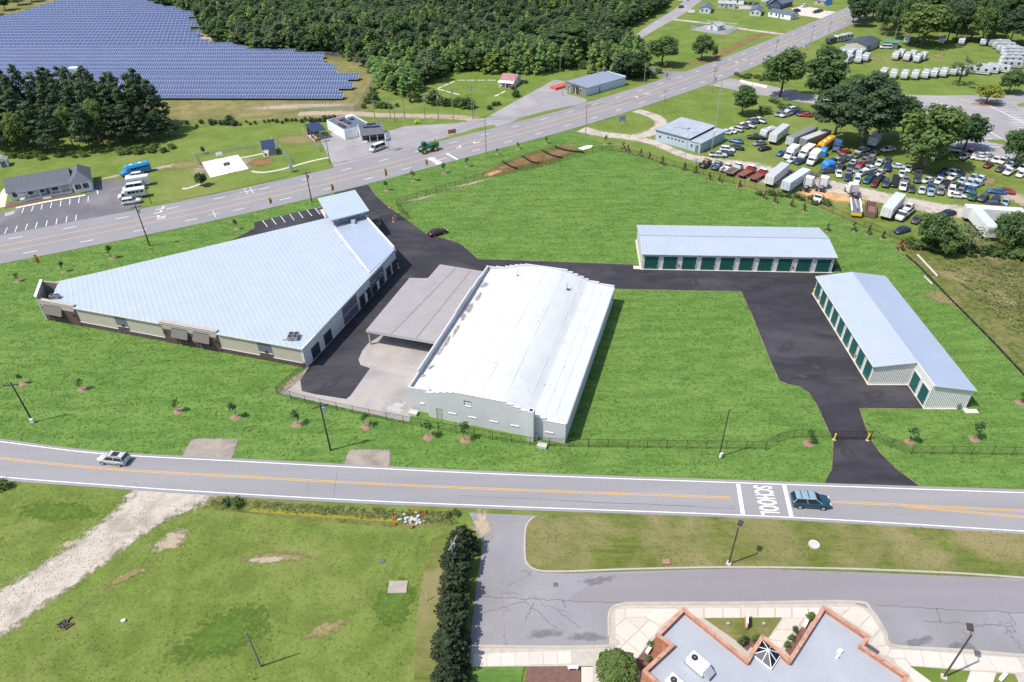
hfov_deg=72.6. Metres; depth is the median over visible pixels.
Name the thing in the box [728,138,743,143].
car
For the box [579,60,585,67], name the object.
shrub
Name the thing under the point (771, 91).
cross street
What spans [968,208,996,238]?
semi trailer
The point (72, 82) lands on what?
pine tree
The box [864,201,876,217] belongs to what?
skip
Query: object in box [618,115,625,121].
pole sign
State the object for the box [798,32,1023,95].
meadow
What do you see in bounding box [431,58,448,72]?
broadleaf tree
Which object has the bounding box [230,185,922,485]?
site driveway
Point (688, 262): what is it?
door
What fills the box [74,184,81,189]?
window
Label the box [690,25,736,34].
gravel square
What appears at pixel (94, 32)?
solar panel row
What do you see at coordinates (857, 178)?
car
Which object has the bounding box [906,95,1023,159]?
parking lot
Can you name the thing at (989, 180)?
worn patch
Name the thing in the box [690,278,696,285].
wear patch
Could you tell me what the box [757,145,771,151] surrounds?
car
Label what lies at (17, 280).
sapling
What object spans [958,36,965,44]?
camper trailer
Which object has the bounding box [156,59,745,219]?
arrow marking
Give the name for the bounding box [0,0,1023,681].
ground
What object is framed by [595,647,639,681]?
bush
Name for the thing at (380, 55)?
broadleaf tree
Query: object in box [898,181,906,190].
pickup truck
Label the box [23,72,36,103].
pine tree
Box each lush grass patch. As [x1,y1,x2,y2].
[19,501,98,521]
[152,603,270,666]
[373,577,417,629]
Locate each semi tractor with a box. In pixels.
[800,175,814,192]
[815,175,829,192]
[844,182,860,198]
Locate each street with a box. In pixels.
[636,0,700,37]
[648,67,684,78]
[711,78,829,103]
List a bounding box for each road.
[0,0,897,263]
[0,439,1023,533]
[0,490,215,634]
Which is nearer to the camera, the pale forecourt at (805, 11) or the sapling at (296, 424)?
the sapling at (296, 424)
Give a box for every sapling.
[13,273,21,282]
[15,374,28,386]
[58,261,66,273]
[74,378,87,392]
[105,245,115,259]
[170,399,183,414]
[225,402,240,420]
[290,409,301,427]
[359,412,370,429]
[421,419,433,440]
[459,421,470,443]
[802,429,816,446]
[904,424,920,445]
[968,422,985,442]
[1014,391,1023,404]
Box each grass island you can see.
[427,124,496,142]
[510,106,572,122]
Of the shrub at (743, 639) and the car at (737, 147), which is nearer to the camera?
the shrub at (743, 639)
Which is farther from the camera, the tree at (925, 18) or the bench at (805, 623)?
the tree at (925, 18)
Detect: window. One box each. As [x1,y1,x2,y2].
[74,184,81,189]
[82,182,89,188]
[464,401,470,406]
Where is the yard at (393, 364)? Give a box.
[280,335,433,421]
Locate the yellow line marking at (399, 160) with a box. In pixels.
[1,13,848,251]
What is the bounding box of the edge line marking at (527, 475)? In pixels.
[0,441,1023,530]
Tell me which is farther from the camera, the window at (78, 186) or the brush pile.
the window at (78, 186)
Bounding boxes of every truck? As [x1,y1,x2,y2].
[699,158,711,168]
[709,150,726,157]
[710,160,723,170]
[719,162,732,170]
[724,162,743,175]
[737,164,756,177]
[740,121,756,128]
[747,133,764,139]
[748,168,768,181]
[753,116,766,123]
[779,111,792,117]
[783,143,799,158]
[806,148,821,165]
[813,194,824,203]
[833,138,842,150]
[854,146,869,152]
[894,207,915,221]
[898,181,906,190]
[945,144,962,152]
[958,152,971,160]
[1002,167,1016,175]
[1005,160,1017,167]
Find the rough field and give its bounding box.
[907,234,1023,371]
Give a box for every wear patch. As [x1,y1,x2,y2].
[323,379,338,386]
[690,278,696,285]
[782,342,791,349]
[792,372,807,377]
[810,363,822,372]
[840,445,857,459]
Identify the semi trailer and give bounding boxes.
[764,162,789,186]
[768,123,789,143]
[780,167,810,192]
[785,126,817,145]
[799,128,830,147]
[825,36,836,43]
[867,132,881,147]
[879,192,906,219]
[961,204,1023,221]
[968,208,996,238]
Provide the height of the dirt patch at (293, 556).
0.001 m
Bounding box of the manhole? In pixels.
[808,540,819,548]
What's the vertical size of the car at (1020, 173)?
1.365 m
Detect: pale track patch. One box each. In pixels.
[197,34,211,41]
[249,103,357,109]
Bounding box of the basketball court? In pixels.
[202,155,247,177]
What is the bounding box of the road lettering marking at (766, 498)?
[753,486,779,514]
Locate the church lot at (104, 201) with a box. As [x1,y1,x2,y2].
[0,178,142,234]
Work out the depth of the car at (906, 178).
188.29 m
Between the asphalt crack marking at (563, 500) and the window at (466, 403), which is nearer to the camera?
the asphalt crack marking at (563, 500)
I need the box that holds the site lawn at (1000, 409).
[0,115,1023,488]
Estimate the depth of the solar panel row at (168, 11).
387.16 m
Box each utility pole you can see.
[3,382,34,422]
[130,205,149,245]
[246,632,261,666]
[302,171,311,201]
[312,403,331,450]
[433,93,439,118]
[448,535,456,563]
[471,88,472,118]
[718,409,729,457]
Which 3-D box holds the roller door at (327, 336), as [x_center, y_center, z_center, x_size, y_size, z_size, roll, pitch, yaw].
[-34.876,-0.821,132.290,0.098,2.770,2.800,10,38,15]
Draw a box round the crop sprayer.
[418,141,438,153]
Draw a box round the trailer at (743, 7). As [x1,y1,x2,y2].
[735,5,751,9]
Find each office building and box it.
[3,168,72,201]
[69,164,93,193]
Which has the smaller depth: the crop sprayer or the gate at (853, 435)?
the gate at (853, 435)
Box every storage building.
[34,190,397,367]
[633,225,837,272]
[812,272,978,412]
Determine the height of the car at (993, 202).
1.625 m
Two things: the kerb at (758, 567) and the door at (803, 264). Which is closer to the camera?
the kerb at (758, 567)
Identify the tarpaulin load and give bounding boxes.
[820,146,827,157]
[820,159,835,168]
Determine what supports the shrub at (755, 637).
on the grass bed at (735, 629)
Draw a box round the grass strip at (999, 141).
[985,139,1006,144]
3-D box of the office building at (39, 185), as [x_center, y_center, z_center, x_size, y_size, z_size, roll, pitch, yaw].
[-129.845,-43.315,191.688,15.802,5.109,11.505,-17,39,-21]
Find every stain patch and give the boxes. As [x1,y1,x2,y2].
[536,631,559,636]
[576,634,600,639]
[589,578,605,584]
[908,637,927,645]
[952,643,967,648]
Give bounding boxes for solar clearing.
[0,0,373,122]
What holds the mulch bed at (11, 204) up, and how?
on the meadow at (164, 185)
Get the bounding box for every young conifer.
[850,221,856,232]
[865,225,871,235]
[879,230,885,239]
[896,239,903,251]
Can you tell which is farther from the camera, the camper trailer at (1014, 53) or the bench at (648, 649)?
the camper trailer at (1014, 53)
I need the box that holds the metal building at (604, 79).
[565,68,625,95]
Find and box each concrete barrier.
[740,80,752,84]
[753,83,767,87]
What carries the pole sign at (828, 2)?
on the pale forecourt at (827, 13)
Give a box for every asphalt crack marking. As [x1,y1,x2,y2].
[134,477,733,508]
[480,596,1022,651]
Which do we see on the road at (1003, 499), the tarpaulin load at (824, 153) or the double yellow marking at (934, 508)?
the double yellow marking at (934, 508)
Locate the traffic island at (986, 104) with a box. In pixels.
[971,102,999,105]
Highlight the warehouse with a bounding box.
[408,263,614,443]
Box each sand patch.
[472,509,493,539]
[717,173,764,177]
[796,189,842,198]
[826,194,865,202]
[990,187,1023,205]
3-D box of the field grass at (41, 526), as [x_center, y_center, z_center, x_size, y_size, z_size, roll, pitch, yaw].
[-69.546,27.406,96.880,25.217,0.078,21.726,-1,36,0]
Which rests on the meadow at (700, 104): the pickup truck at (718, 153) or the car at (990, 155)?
the pickup truck at (718, 153)
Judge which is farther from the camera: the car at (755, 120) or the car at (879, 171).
the car at (755, 120)
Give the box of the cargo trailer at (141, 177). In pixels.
[123,173,149,186]
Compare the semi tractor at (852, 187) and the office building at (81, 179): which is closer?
the semi tractor at (852, 187)
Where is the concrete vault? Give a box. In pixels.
[388,580,407,593]
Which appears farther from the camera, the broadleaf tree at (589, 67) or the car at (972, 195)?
the broadleaf tree at (589, 67)
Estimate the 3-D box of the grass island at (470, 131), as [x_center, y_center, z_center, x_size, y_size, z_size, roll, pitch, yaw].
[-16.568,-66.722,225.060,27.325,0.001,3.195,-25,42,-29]
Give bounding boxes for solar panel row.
[0,15,188,17]
[0,17,188,20]
[0,20,195,22]
[0,22,202,26]
[0,25,190,27]
[0,28,189,30]
[0,30,201,34]
[0,33,197,36]
[0,36,200,39]
[0,39,209,42]
[0,42,239,45]
[0,45,265,48]
[0,49,294,52]
[0,52,324,55]
[0,56,323,59]
[0,59,325,62]
[0,63,333,66]
[0,67,337,72]
[3,73,358,78]
[5,13,195,16]
[7,82,352,88]
[17,86,338,90]
[18,10,192,12]
[21,91,343,98]
[22,77,348,81]
[25,8,189,10]
[32,6,174,8]
[39,4,174,6]
[46,2,156,4]
[52,0,155,2]
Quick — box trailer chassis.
[810,172,830,178]
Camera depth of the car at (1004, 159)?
197.58 m
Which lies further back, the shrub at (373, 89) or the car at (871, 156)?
the shrub at (373, 89)
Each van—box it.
[122,181,142,190]
[369,141,385,151]
[879,44,892,48]
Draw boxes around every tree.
[0,0,8,9]
[0,74,26,99]
[0,89,27,140]
[0,93,33,146]
[0,111,31,153]
[0,117,7,151]
[3,89,32,140]
[5,87,38,118]
[6,64,38,103]
[15,100,55,150]
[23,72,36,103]
[23,81,50,115]
[34,66,54,93]
[34,69,55,109]
[35,74,57,108]
[35,83,58,131]
[35,109,65,151]
[47,76,74,138]
[52,66,66,85]
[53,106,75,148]
[58,66,83,122]
[58,84,85,139]
[59,79,81,107]
[66,80,89,131]
[67,103,98,150]
[68,72,94,100]
[73,78,101,142]
[76,64,97,83]
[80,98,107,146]
[82,70,98,99]
[87,83,109,136]
[95,83,125,138]
[96,76,119,110]
[99,72,121,93]
[101,101,129,145]
[105,71,138,115]
[109,86,142,138]
[109,101,144,143]
[119,72,152,124]
[123,68,155,108]
[124,78,149,132]
[128,108,153,142]
[136,79,170,132]
[145,111,167,139]
[156,113,179,136]
[193,173,206,184]
[231,5,259,20]
[283,0,312,8]
[354,2,371,9]
[354,51,367,65]
[363,44,370,55]
[364,45,378,55]
[364,59,372,72]
[369,58,378,70]
[369,62,377,75]
[372,60,381,77]
[372,68,379,80]
[373,41,386,53]
[374,72,384,87]
[377,49,387,59]
[379,62,392,75]
[380,65,388,85]
[381,11,408,35]
[383,76,394,90]
[384,71,394,90]
[385,39,397,56]
[386,42,392,56]
[390,43,398,53]
[390,54,401,59]
[391,58,397,72]
[396,40,405,53]
[396,61,406,75]
[402,40,411,50]
[403,65,411,85]
[405,46,415,64]
[405,61,413,73]
[406,69,421,91]
[409,17,429,32]
[409,68,424,88]
[411,45,423,54]
[411,47,417,55]
[413,37,426,49]
[414,56,422,64]
[420,47,438,81]
[429,35,436,49]
[430,42,443,54]
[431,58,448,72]
[432,62,442,75]
[436,57,447,70]
[440,49,447,61]
[444,51,455,70]
[447,45,458,70]
[451,42,463,68]
[451,47,463,71]
[454,47,468,64]
[455,45,470,70]
[461,38,477,48]
[462,50,474,65]
[471,44,482,69]
[472,48,485,71]
[476,36,487,45]
[479,53,495,72]
[480,38,488,49]
[484,48,492,65]
[486,49,504,72]
[495,47,509,70]
[496,37,507,62]
[504,44,513,56]
[507,43,519,72]
[507,57,519,73]
[512,15,532,34]
[514,54,523,73]
[515,44,528,59]
[520,33,526,43]
[521,37,529,63]
[521,55,532,73]
[523,48,534,73]
[525,36,536,45]
[528,44,542,66]
[531,44,544,74]
[535,35,546,66]
[542,44,557,72]
[545,22,574,48]
[545,40,552,55]
[547,43,561,67]
[557,52,573,68]
[559,40,569,67]
[560,20,587,62]
[568,40,583,66]
[573,47,584,65]
[581,41,589,57]
[583,44,592,61]
[586,43,595,67]
[587,48,601,72]
[588,42,601,70]
[589,36,600,45]
[596,45,614,62]
[596,50,607,71]
[602,50,613,67]
[605,30,618,43]
[610,56,624,74]
[611,43,618,61]
[612,51,629,70]
[612,51,643,78]
[617,35,628,44]
[622,39,633,50]
[632,35,639,44]
[632,40,640,51]
[637,58,649,77]
[639,49,647,61]
[645,35,680,65]
[691,33,714,59]
[732,85,758,114]
[762,45,807,97]
[804,44,851,109]
[811,81,869,135]
[830,74,869,100]
[842,70,907,145]
[847,0,861,22]
[850,0,873,26]
[871,0,880,21]
[875,0,896,30]
[876,0,901,34]
[878,84,910,132]
[889,0,917,39]
[895,95,925,139]
[899,102,970,169]
[900,1,959,46]
[913,0,933,4]
[915,212,959,250]
[933,0,943,5]
[939,230,965,255]
[940,105,974,150]
[941,0,951,4]
[941,0,955,31]
[942,1,965,43]
[949,56,982,85]
[951,0,976,40]
[953,0,977,7]
[959,222,994,253]
[963,6,987,40]
[963,113,994,149]
[972,8,1003,37]
[973,0,987,10]
[974,84,1005,102]
[986,0,1011,11]
[988,0,1009,39]
[992,210,1023,244]
[999,68,1023,93]
[1001,0,1020,28]
[1001,5,1023,39]
[1002,128,1023,162]
[1013,238,1023,247]
[1017,0,1023,6]
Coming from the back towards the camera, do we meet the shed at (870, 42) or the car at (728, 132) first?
the shed at (870, 42)
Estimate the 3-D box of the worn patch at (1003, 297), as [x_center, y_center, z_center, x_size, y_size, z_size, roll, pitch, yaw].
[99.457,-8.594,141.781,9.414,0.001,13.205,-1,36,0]
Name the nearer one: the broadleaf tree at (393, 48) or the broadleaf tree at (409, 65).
the broadleaf tree at (409, 65)
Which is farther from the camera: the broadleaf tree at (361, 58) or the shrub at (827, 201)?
the broadleaf tree at (361, 58)
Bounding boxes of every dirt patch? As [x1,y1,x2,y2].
[59,539,77,546]
[101,564,153,589]
[147,529,186,552]
[183,157,253,174]
[240,550,315,561]
[247,157,272,166]
[249,556,287,562]
[278,373,302,390]
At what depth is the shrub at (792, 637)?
82.54 m
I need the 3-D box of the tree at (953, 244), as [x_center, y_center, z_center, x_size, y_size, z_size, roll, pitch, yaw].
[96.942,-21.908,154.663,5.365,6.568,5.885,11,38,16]
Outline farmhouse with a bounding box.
[498,73,520,88]
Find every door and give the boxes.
[0,161,6,167]
[310,340,320,359]
[323,327,332,345]
[359,292,365,307]
[365,285,371,299]
[371,279,377,293]
[378,272,383,286]
[386,264,391,278]
[392,258,396,272]
[436,408,442,418]
[643,255,658,268]
[662,256,678,269]
[681,256,697,269]
[700,256,716,269]
[719,257,735,269]
[737,257,754,270]
[756,257,773,270]
[776,258,793,271]
[795,258,812,271]
[814,258,832,271]
[814,281,821,299]
[819,290,827,309]
[824,298,832,317]
[830,307,838,328]
[836,317,845,338]
[842,326,851,348]
[848,337,858,359]
[855,348,865,370]
[862,359,872,382]
[908,369,921,393]
[916,381,929,405]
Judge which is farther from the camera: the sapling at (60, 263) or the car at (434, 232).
the car at (434, 232)
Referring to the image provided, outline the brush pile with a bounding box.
[56,616,73,629]
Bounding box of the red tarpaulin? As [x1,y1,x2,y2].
[550,82,564,89]
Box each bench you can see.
[568,665,577,669]
[645,646,651,654]
[802,618,808,627]
[999,671,1007,681]
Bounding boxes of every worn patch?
[157,160,204,170]
[268,134,320,145]
[870,56,880,60]
[872,171,891,179]
[902,166,934,173]
[919,288,964,306]
[929,53,943,57]
[931,268,978,288]
[945,172,969,178]
[972,248,1006,262]
[983,176,997,185]
[986,289,1023,308]
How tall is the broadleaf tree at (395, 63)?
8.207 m
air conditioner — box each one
[45,293,60,298]
[285,332,299,340]
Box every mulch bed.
[5,193,75,207]
[525,667,580,681]
[635,638,654,671]
[736,638,754,650]
[785,617,811,655]
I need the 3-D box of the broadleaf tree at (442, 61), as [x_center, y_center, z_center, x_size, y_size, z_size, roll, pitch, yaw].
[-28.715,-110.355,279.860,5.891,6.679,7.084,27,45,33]
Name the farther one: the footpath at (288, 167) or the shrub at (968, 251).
the footpath at (288, 167)
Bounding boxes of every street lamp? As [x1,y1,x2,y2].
[726,519,743,565]
[940,623,973,680]
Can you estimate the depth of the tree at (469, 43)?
288.68 m
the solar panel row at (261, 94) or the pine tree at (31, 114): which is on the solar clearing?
the solar panel row at (261, 94)
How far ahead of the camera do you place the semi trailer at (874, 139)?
208.27 m
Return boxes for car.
[97,450,130,466]
[121,196,140,205]
[126,171,142,175]
[427,228,447,236]
[720,145,734,151]
[721,150,733,156]
[724,129,731,134]
[727,128,736,133]
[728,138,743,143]
[730,125,743,132]
[730,144,744,150]
[736,123,749,128]
[746,118,759,123]
[752,140,766,145]
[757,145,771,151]
[774,110,782,116]
[775,149,785,156]
[784,106,796,111]
[786,156,798,163]
[789,490,830,510]
[794,158,806,164]
[798,112,812,117]
[819,167,835,173]
[835,153,847,158]
[835,164,846,169]
[835,169,841,177]
[836,148,851,153]
[836,157,847,163]
[844,154,854,161]
[844,173,851,180]
[845,167,852,173]
[849,159,857,165]
[852,165,861,172]
[853,151,862,158]
[853,175,860,183]
[855,160,866,166]
[855,169,868,176]
[859,156,868,161]
[862,176,872,183]
[863,164,877,170]
[865,159,874,165]
[867,153,876,160]
[867,171,876,177]
[870,150,878,154]
[870,179,879,186]
[874,159,883,166]
[874,175,885,182]
[875,168,885,175]
[880,146,895,151]
[881,177,889,187]
[884,156,891,162]
[884,162,891,171]
[890,179,897,187]
[891,163,904,169]
[892,174,899,181]
[893,225,910,234]
[898,169,905,177]
[902,175,909,183]
[902,202,914,211]
[905,164,912,171]
[907,184,914,192]
[910,215,921,223]
[913,173,920,183]
[918,185,925,193]
[921,176,935,183]
[926,182,934,189]
[927,187,934,196]
[934,176,944,183]
[936,184,944,194]
[937,170,944,176]
[939,209,956,215]
[941,166,949,173]
[943,179,950,187]
[946,168,958,174]
[946,173,958,180]
[947,184,955,192]
[947,192,966,198]
[952,181,961,188]
[956,186,964,193]
[957,170,965,177]
[957,177,967,183]
[964,178,975,185]
[965,185,976,192]
[966,147,975,155]
[967,190,977,200]
[968,173,978,178]
[970,155,987,161]
[971,180,984,187]
[972,152,987,156]
[975,174,986,180]
[976,192,989,202]
[983,161,993,168]
[984,152,993,157]
[984,200,1005,205]
[986,188,1006,194]
[990,194,1000,201]
[991,156,1000,162]
[995,164,1006,172]
[997,155,1009,164]
[1001,197,1009,206]
[1002,187,1015,194]
[1015,170,1023,177]
[1017,163,1023,170]
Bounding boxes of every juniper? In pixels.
[429,632,471,678]
[429,658,471,681]
[430,614,471,647]
[433,592,471,625]
[437,566,472,600]
[438,544,473,576]
[445,524,480,554]
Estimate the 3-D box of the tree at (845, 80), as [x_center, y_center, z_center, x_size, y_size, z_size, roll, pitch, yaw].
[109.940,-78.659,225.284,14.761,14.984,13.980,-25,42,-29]
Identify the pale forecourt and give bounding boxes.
[791,6,826,17]
[821,11,834,15]
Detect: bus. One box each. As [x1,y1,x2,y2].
[118,185,146,199]
[120,160,151,176]
[798,143,815,158]
[816,135,835,148]
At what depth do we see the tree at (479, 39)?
294.44 m
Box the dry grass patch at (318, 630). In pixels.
[301,619,351,639]
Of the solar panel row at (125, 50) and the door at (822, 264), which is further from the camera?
the solar panel row at (125, 50)
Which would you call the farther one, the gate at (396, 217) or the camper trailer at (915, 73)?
the camper trailer at (915, 73)
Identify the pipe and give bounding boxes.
[917,254,938,276]
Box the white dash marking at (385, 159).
[10,16,852,252]
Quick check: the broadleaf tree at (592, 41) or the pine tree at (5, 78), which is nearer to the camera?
the pine tree at (5, 78)
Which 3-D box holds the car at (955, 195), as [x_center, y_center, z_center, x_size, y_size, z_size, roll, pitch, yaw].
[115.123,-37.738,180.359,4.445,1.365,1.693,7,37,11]
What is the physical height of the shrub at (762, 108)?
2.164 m
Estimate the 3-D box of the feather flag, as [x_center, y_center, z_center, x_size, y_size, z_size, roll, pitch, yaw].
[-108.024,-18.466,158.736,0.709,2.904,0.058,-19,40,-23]
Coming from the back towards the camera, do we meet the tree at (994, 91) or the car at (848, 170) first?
the tree at (994, 91)
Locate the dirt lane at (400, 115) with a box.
[298,110,484,120]
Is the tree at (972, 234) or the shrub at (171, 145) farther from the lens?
the shrub at (171, 145)
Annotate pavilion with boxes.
[260,139,276,156]
[304,122,326,140]
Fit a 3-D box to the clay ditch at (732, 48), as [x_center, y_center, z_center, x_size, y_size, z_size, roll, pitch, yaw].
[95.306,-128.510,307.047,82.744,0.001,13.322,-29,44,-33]
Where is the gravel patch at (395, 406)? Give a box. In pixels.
[382,400,406,416]
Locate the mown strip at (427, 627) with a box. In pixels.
[414,525,458,681]
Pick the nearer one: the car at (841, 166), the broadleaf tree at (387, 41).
the car at (841, 166)
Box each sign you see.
[288,162,292,172]
[385,131,389,150]
[448,129,455,135]
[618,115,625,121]
[745,612,748,629]
[825,0,832,12]
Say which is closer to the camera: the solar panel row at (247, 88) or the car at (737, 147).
the car at (737, 147)
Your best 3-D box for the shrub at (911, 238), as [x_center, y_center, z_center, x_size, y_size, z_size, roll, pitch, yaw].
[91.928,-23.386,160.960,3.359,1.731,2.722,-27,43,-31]
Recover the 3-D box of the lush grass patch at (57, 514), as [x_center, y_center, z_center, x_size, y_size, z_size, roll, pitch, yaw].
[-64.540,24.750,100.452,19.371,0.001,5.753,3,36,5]
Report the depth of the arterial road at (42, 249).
202.64 m
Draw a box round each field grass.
[0,484,124,586]
[0,503,446,681]
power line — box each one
[140,25,815,206]
[141,30,802,203]
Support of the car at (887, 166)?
on the worn patch at (886, 174)
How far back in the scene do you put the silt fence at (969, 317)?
136.69 m
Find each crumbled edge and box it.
[369,186,477,258]
[492,259,634,264]
[631,289,739,291]
[744,298,779,380]
[780,381,833,481]
[859,408,912,408]
[860,409,919,485]
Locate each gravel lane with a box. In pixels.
[577,127,1020,227]
[632,109,667,137]
[673,19,784,34]
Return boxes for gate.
[381,212,408,221]
[836,431,872,438]
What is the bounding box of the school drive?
[470,513,1023,653]
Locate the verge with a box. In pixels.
[526,512,1023,576]
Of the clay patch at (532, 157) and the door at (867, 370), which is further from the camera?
the clay patch at (532, 157)
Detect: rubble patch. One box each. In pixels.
[101,174,119,178]
[124,492,136,498]
[151,163,176,169]
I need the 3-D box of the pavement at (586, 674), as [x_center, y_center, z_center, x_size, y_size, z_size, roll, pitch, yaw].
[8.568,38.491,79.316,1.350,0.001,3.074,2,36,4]
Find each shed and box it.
[0,155,9,167]
[844,35,881,51]
[884,39,899,48]
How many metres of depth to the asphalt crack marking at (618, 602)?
86.15 m
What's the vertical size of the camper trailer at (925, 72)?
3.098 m
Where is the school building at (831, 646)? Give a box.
[641,605,908,681]
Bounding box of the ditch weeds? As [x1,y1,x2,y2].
[210,499,457,524]
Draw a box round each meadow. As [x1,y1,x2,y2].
[0,120,333,209]
[373,66,578,118]
[592,86,966,206]
[643,0,850,70]
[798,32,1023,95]
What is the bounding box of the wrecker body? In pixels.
[849,197,862,215]
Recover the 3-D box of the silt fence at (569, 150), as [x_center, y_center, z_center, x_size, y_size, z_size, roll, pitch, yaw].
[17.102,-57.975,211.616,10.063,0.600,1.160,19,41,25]
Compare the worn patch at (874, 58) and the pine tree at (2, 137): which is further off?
the worn patch at (874, 58)
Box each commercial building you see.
[326,114,366,139]
[357,122,385,143]
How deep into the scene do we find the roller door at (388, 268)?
151.74 m
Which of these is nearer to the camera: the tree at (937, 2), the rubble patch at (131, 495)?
the rubble patch at (131, 495)
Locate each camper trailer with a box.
[760,126,776,137]
[833,34,846,41]
[842,32,853,40]
[845,54,854,63]
[847,48,857,56]
[854,53,861,62]
[855,48,865,55]
[861,52,870,61]
[880,67,888,76]
[889,68,897,77]
[891,50,900,59]
[898,48,905,57]
[900,69,909,78]
[902,51,911,60]
[903,35,910,43]
[910,49,917,58]
[911,69,920,78]
[912,53,923,62]
[921,51,928,60]
[921,68,930,78]
[929,67,939,77]
[938,35,945,43]
[939,67,948,77]
[949,67,957,74]
[957,66,968,74]
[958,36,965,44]
[967,64,990,74]
[976,63,1000,72]
[979,37,987,44]
[987,39,1010,45]
[988,62,1011,71]
[989,41,1015,47]
[996,44,1018,51]
[998,46,1023,52]
[998,59,1023,68]
[999,55,1023,60]
[1000,49,1023,55]
[1002,52,1023,56]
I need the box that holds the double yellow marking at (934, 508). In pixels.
[0,457,1023,517]
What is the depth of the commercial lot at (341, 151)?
229.34 m
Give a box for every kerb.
[16,195,84,208]
[467,602,623,647]
[524,516,1023,578]
[624,600,1023,656]
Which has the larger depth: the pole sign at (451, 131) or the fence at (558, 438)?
the pole sign at (451, 131)
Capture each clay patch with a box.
[404,193,439,201]
[447,177,493,188]
[482,161,523,176]
[484,143,571,175]
[484,170,501,175]
[490,151,551,169]
[539,147,577,161]
[559,143,575,148]
[895,241,922,250]
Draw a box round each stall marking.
[4,196,88,233]
[262,208,322,226]
[937,101,1023,146]
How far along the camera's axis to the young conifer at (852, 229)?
166.04 m
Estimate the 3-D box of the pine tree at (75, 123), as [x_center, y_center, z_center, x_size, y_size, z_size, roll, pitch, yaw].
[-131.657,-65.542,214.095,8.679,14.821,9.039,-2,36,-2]
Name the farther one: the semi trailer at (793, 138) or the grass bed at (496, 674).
the semi trailer at (793, 138)
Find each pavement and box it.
[470,603,1023,681]
[581,667,592,681]
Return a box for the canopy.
[366,264,482,344]
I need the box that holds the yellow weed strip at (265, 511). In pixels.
[250,508,396,522]
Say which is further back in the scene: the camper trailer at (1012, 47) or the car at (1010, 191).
the camper trailer at (1012, 47)
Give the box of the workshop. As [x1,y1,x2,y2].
[655,117,725,152]
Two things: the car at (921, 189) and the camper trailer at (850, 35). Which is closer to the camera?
the car at (921, 189)
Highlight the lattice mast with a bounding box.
[711,79,723,150]
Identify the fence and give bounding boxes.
[215,40,373,110]
[275,387,834,449]
[396,145,629,217]
[502,160,517,169]
[522,155,539,163]
[542,149,562,157]
[555,146,583,152]
[632,149,903,239]
[870,430,1023,455]
[905,253,1023,375]
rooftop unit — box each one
[665,672,683,681]
[684,650,714,679]
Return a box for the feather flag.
[33,254,39,263]
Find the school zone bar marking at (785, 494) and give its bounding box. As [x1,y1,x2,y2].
[736,484,792,516]
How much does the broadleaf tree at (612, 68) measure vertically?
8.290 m
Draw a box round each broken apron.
[182,438,236,457]
[344,449,389,465]
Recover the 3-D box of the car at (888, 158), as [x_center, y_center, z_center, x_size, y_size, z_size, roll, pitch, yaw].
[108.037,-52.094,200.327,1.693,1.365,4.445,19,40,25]
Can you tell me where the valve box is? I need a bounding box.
[662,559,670,564]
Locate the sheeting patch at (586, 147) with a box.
[578,145,591,149]
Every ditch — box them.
[204,496,452,526]
[663,33,770,65]
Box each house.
[699,2,712,13]
[707,21,724,30]
[717,0,736,8]
[725,0,744,4]
[749,4,763,15]
[766,0,792,8]
[768,0,781,8]
[768,8,797,19]
[814,0,826,5]
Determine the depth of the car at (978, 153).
201.75 m
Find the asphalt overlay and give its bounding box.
[566,570,1023,612]
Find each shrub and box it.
[0,477,11,488]
[7,152,17,157]
[22,154,32,158]
[32,150,42,156]
[37,154,47,159]
[53,152,63,156]
[114,145,122,151]
[122,147,132,153]
[129,145,138,149]
[132,148,145,154]
[138,144,146,149]
[145,147,155,152]
[159,147,166,152]
[166,143,175,148]
[220,495,230,506]
[222,114,233,124]
[230,495,241,507]
[362,96,370,102]
[369,86,376,92]
[371,92,379,99]
[378,101,384,107]
[407,91,422,101]
[422,87,440,103]
[437,96,449,105]
[444,511,450,517]
[445,97,451,105]
[450,99,458,106]
[451,507,459,516]
[453,96,465,104]
[457,94,472,108]
[511,89,519,96]
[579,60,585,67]
[645,655,652,662]
[646,641,654,648]
[650,72,656,77]
[713,43,718,54]
[737,634,748,645]
[752,632,759,642]
[757,105,772,113]
[766,189,776,194]
[783,640,791,647]
[787,633,794,641]
[792,625,797,633]
[805,611,815,620]
[821,198,832,204]
[904,235,916,242]
[905,239,918,248]
[916,237,937,250]
[934,241,950,252]
[957,246,973,255]
[963,241,977,248]
[974,246,990,255]
[980,244,993,253]
[990,242,1008,253]
[991,247,1005,257]
[1005,246,1019,257]
[1011,246,1023,260]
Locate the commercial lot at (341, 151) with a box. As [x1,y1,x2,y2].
[320,80,586,166]
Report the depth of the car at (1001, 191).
181.56 m
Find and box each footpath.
[0,188,7,207]
[251,157,328,172]
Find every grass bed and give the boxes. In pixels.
[469,667,523,681]
[704,617,781,647]
[911,666,969,681]
[993,673,1017,681]

